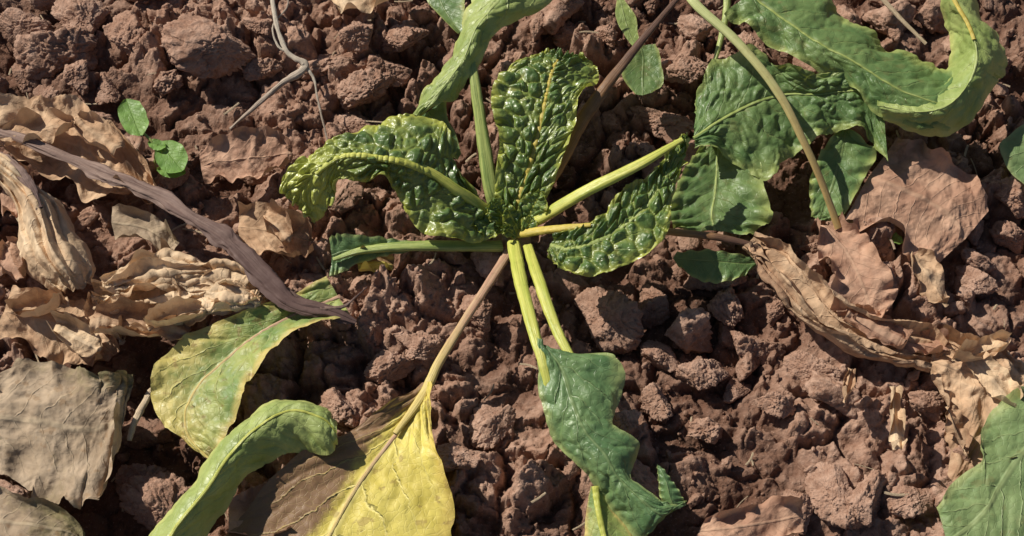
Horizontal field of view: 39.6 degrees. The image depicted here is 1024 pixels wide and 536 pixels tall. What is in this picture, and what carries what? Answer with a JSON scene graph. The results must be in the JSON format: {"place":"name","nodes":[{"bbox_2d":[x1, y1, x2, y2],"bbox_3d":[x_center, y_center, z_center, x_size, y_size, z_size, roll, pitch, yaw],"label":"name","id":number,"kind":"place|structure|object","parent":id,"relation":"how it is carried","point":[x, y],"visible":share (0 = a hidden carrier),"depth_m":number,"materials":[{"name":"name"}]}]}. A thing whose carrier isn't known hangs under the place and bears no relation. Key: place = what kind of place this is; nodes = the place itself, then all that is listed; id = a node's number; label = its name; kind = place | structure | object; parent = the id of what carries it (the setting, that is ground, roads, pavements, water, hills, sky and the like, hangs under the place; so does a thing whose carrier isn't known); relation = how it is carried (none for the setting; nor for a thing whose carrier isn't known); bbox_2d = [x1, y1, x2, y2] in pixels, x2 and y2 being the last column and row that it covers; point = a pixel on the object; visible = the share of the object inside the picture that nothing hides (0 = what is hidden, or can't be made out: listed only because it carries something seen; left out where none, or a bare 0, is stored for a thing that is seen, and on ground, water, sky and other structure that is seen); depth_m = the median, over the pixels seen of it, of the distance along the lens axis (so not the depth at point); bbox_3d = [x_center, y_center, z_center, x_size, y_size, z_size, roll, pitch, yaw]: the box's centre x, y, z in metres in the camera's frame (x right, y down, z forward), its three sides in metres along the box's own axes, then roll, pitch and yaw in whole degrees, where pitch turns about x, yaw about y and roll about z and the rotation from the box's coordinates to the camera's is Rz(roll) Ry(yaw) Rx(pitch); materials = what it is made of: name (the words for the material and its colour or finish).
{"place":"outdoors","nodes":[
{"label":"outdoors","id":0,"kind":"place"},
{"bbox_2d":[0,0,1023,535],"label":"ground","id":1,"kind":"structure","parent":0,"point":[496,488],"depth_m":1.64,"materials":[{"name":"soil"}]},
{"bbox_2d":[0,236,25,282],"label":"withered leaf","id":2,"kind":"object","parent":1,"relation":"on","point":[12,264],"visible":0.91,"depth_m":1.62,"materials":[{"name":"brown plant"}]},
{"bbox_2d":[0,162,33,217],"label":"withered leaf","id":3,"kind":"object","parent":1,"relation":"on","point":[7,202],"visible":0.29,"depth_m":1.65,"materials":[{"name":"brown plant"}]},
{"bbox_2d":[0,486,84,535],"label":"withered leaf","id":4,"kind":"object","parent":1,"relation":"on","point":[20,515],"visible":1,"depth_m":1.46,"materials":[{"name":"beige plant"}]},
{"bbox_2d":[0,153,95,293],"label":"withered leaf","id":5,"kind":"object","parent":1,"relation":"on","point":[55,252],"visible":0.99,"depth_m":1.59,"materials":[{"name":"beige plant"}]},
{"bbox_2d":[0,152,42,208],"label":"withered petiole","id":6,"kind":"object","parent":5,"relation":"on","point":[26,179],"visible":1,"depth_m":1.62,"materials":[{"name":"brown plant"}]},
{"bbox_2d":[0,285,119,366],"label":"withered leaf","id":7,"kind":"object","parent":1,"relation":"on","point":[40,336],"visible":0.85,"depth_m":1.57,"materials":[{"name":"brown plant"}]},
{"bbox_2d":[4,287,69,316],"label":"withered leaf","id":8,"kind":"object","parent":7,"relation":"on","point":[36,301],"visible":0.98,"depth_m":1.57,"materials":[{"name":"brown plant"}]},
{"bbox_2d":[46,310,102,357],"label":"withered leaf","id":9,"kind":"object","parent":7,"relation":"on","point":[73,334],"visible":1,"depth_m":1.55,"materials":[{"name":"beige plant"}]},
{"bbox_2d":[0,358,133,508],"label":"withered leaf","id":10,"kind":"object","parent":1,"relation":"on","point":[61,425],"visible":1,"depth_m":1.51,"materials":[{"name":"beige plant"}]},
{"bbox_2d":[0,92,155,203],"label":"withered leaf","id":11,"kind":"object","parent":1,"relation":"on","point":[71,141],"visible":0.62,"depth_m":1.69,"materials":[{"name":"brown plant"}]},
{"bbox_2d":[2,107,74,145],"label":"withered leaf","id":12,"kind":"object","parent":11,"relation":"on","point":[50,125],"visible":1,"depth_m":1.68,"materials":[{"name":"beige plant"}]},
{"bbox_2d":[71,111,125,158],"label":"withered leaf","id":13,"kind":"object","parent":11,"relation":"on","point":[93,128],"visible":1,"depth_m":1.68,"materials":[{"name":"beige plant"}]},
{"bbox_2d":[97,156,143,189],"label":"withered leaf","id":14,"kind":"object","parent":11,"relation":"on","point":[125,167],"visible":0.5,"depth_m":1.66,"materials":[{"name":"beige plant"}]},
{"bbox_2d":[127,388,150,440],"bbox_3d":[-0.397,0.150,1.528,0.010,0.009,0.078,15,61,9],"label":"withered petiole","id":15,"kind":"object","parent":1,"relation":"on","point":[140,409],"visible":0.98,"depth_m":1.52,"materials":[{"name":"plant"}]},
{"bbox_2d":[111,203,179,250],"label":"withered leaf","id":16,"kind":"object","parent":1,"relation":"on","point":[132,221],"visible":0.98,"depth_m":1.63,"materials":[{"name":"beige plant"}]},
{"bbox_2d":[117,99,187,177],"bbox_3d":[-0.427,-0.148,1.701,0.041,0.050,0.126,-37,67,-19],"label":"weed seedling","id":17,"kind":"object","parent":1,"relation":"on","point":[171,158],"visible":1,"depth_m":1.68,"materials":[{"name":"green plant"}]},
{"bbox_2d":[91,257,266,332],"bbox_3d":[-0.370,0.034,1.572,0.196,0.046,0.087,0,60,0],"label":"withered leaf","id":18,"kind":"object","parent":1,"relation":"on","point":[226,269],"visible":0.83,"depth_m":1.58,"materials":[{"name":"beige plant"}]},
{"bbox_2d":[83,291,125,344],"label":"withered leaf","id":19,"kind":"object","parent":18,"relation":"on","point":[89,305],"visible":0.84,"depth_m":1.57,"materials":[{"name":"brown plant"}]},
{"bbox_2d":[88,296,190,340],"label":"withered leaf","id":20,"kind":"object","parent":18,"relation":"on","point":[131,311],"visible":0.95,"depth_m":1.55,"materials":[{"name":"brown plant"}]},
{"bbox_2d":[99,248,211,296],"bbox_3d":[-0.398,0.000,1.579,0.123,0.033,0.059,-14,61,-8],"label":"withered leaf","id":21,"kind":"object","parent":18,"relation":"on","point":[161,276],"visible":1,"depth_m":1.58,"materials":[{"name":"beige plant"}]},
{"bbox_2d":[143,296,218,331],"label":"withered leaf","id":22,"kind":"object","parent":18,"relation":"on","point":[175,305],"visible":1,"depth_m":1.55,"materials":[{"name":"brown plant"}]},
{"bbox_2d":[171,275,260,313],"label":"withered leaf","id":23,"kind":"object","parent":18,"relation":"on","point":[228,295],"visible":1,"depth_m":1.56,"materials":[{"name":"beige plant"}]},
{"bbox_2d":[0,129,366,324],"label":"withered petiole","id":24,"kind":"object","parent":1,"relation":"on","point":[264,278],"visible":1,"depth_m":1.59,"materials":[{"name":"brown plant"}]},
{"bbox_2d":[149,399,337,535],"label":"sugar beet leaf","id":25,"kind":"object","parent":1,"relation":"on","point":[267,433],"visible":1,"depth_m":1.46,"materials":[{"name":"green plant"}]},
{"bbox_2d":[200,126,292,183],"bbox_3d":[-0.314,-0.131,1.675,0.112,0.045,0.064,0,60,0],"label":"withered leaf","id":26,"kind":"object","parent":1,"relation":"on","point":[240,152],"visible":1,"depth_m":1.68,"materials":[{"name":"brown plant"}]},
{"bbox_2d":[150,276,348,458],"bbox_3d":[-0.289,0.085,1.543,0.128,0.038,0.238,36,66,19],"label":"sugar beet leaf","id":27,"kind":"object","parent":1,"relation":"on","point":[200,378],"visible":0.96,"depth_m":1.53,"materials":[{"name":"green plant"}]},
{"bbox_2d":[237,201,313,257],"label":"withered leaf","id":28,"kind":"object","parent":1,"relation":"on","point":[256,236],"visible":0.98,"depth_m":1.64,"materials":[{"name":"brown plant"}]},
{"bbox_2d":[260,198,292,244],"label":"withered leaf","id":29,"kind":"object","parent":28,"relation":"on","point":[276,219],"visible":1,"depth_m":1.62,"materials":[{"name":"beige plant"}]},
{"bbox_2d":[229,0,327,139],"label":"dry twig","id":30,"kind":"object","parent":1,"relation":"on","point":[300,71],"visible":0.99,"depth_m":1.73,"materials":[{"name":"grey wood"}]},
{"bbox_2d":[331,0,387,12],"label":"withered leaf","id":31,"kind":"object","parent":1,"relation":"on","point":[366,6],"visible":1,"depth_m":1.79,"materials":[{"name":"beige plant"}]},
{"bbox_2d":[357,245,393,272],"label":"withered leaf","id":32,"kind":"object","parent":1,"relation":"on","point":[373,265],"visible":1,"depth_m":1.62,"materials":[{"name":"yellow plant"}]},
{"bbox_2d":[226,0,689,535],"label":"sugar beet plant","id":33,"kind":"object","parent":1,"relation":"on","point":[380,472],"visible":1,"depth_m":1.59,"materials":[{"name":"green plant"}]},
{"bbox_2d":[226,477,290,535],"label":"withered leaf","id":34,"kind":"object","parent":33,"relation":"on","point":[240,503],"visible":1,"depth_m":1.47,"materials":[{"name":"brown plant"}]},
{"bbox_2d":[8,0,1009,530],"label":"straw debris","id":35,"kind":"object","parent":1,"relation":"on","point":[514,292],"visible":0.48,"depth_m":1.65,"materials":[{"name":"brown plant"}]},
{"bbox_2d":[0,0,1023,535],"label":"soil clods","id":36,"kind":"object","parent":1,"relation":"on","point":[204,48],"visible":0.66,"depth_m":1.64,"materials":[{"name":"brown soil"}]},
{"bbox_2d":[842,368,855,402],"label":"withered leaf","id":37,"kind":"object","parent":36,"relation":"on","point":[849,380],"visible":1,"depth_m":1.53,"materials":[{"name":"beige plant"}]},
{"bbox_2d":[697,495,803,535],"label":"withered leaf","id":38,"kind":"object","parent":1,"relation":"on","point":[775,515],"visible":1,"depth_m":1.46,"materials":[{"name":"brown plant"}]},
{"bbox_2d":[615,0,1007,283],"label":"sugar beet plant","id":39,"kind":"object","parent":1,"relation":"on","point":[759,117],"visible":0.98,"depth_m":1.66,"materials":[{"name":"green plant"}]},
{"bbox_2d":[742,231,947,371],"bbox_3d":[0.357,0.043,1.573,0.245,0.043,0.072,29,64,16],"label":"withered leaf","id":40,"kind":"object","parent":1,"relation":"on","point":[806,294],"visible":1,"depth_m":1.57,"materials":[{"name":"beige plant"}]},
{"bbox_2d":[817,212,897,321],"bbox_3d":[0.385,-0.001,1.588,0.081,0.041,0.133,0,60,0],"label":"withered leaf","id":41,"kind":"object","parent":40,"relation":"on","point":[861,270],"visible":1,"depth_m":1.59,"materials":[{"name":"brown plant"}]},
{"bbox_2d":[843,303,912,349],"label":"withered leaf","id":42,"kind":"object","parent":40,"relation":"on","point":[886,332],"visible":1,"depth_m":1.56,"materials":[{"name":"brown plant"}]},
{"bbox_2d":[878,324,948,354],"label":"withered leaf","id":43,"kind":"object","parent":40,"relation":"on","point":[937,346],"visible":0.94,"depth_m":1.56,"materials":[{"name":"brown plant"}]},
{"bbox_2d":[887,232,902,243],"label":"weed seedling","id":44,"kind":"object","parent":1,"relation":"on","point":[896,238],"visible":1,"depth_m":1.63,"materials":[{"name":"green plant"}]},
{"bbox_2d":[889,385,907,449],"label":"withered leaf","id":45,"kind":"object","parent":1,"relation":"on","point":[897,425],"visible":1,"depth_m":1.51,"materials":[{"name":"beige plant"}]},
{"bbox_2d":[845,137,988,261],"bbox_3d":[0.472,-0.077,1.641,0.134,0.046,0.153,34,65,18],"label":"withered leaf","id":46,"kind":"object","parent":1,"relation":"on","point":[919,193],"visible":1,"depth_m":1.65,"materials":[{"name":"brown plant"}]},
{"bbox_2d":[911,247,949,306],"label":"withered leaf","id":47,"kind":"object","parent":1,"relation":"on","point":[927,270],"visible":1,"depth_m":1.60,"materials":[{"name":"beige plant"}]},
{"bbox_2d":[930,324,1023,481],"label":"withered leaf","id":48,"kind":"object","parent":1,"relation":"on","point":[958,385],"visible":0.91,"depth_m":1.53,"materials":[{"name":"beige plant"}]},
{"bbox_2d":[945,405,972,455],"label":"withered leaf","id":49,"kind":"object","parent":48,"relation":"on","point":[954,421],"visible":1,"depth_m":1.51,"materials":[{"name":"beige plant"}]},
{"bbox_2d":[952,329,1011,361],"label":"withered leaf","id":50,"kind":"object","parent":48,"relation":"on","point":[968,350],"visible":1,"depth_m":1.54,"materials":[{"name":"brown plant"}]},
{"bbox_2d":[964,351,1022,406],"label":"withered leaf","id":51,"kind":"object","parent":48,"relation":"on","point":[986,374],"visible":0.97,"depth_m":1.52,"materials":[{"name":"beige plant"}]},
{"bbox_2d":[936,386,1023,535],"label":"sugar beet leaf","id":52,"kind":"object","parent":1,"relation":"on","point":[985,497],"visible":1,"depth_m":1.46,"materials":[{"name":"green plant"}]},
{"bbox_2d":[999,124,1023,183],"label":"sugar beet leaf","id":53,"kind":"object","parent":1,"relation":"on","point":[1011,146],"visible":1,"depth_m":1.67,"materials":[{"name":"green plant"}]}
]}

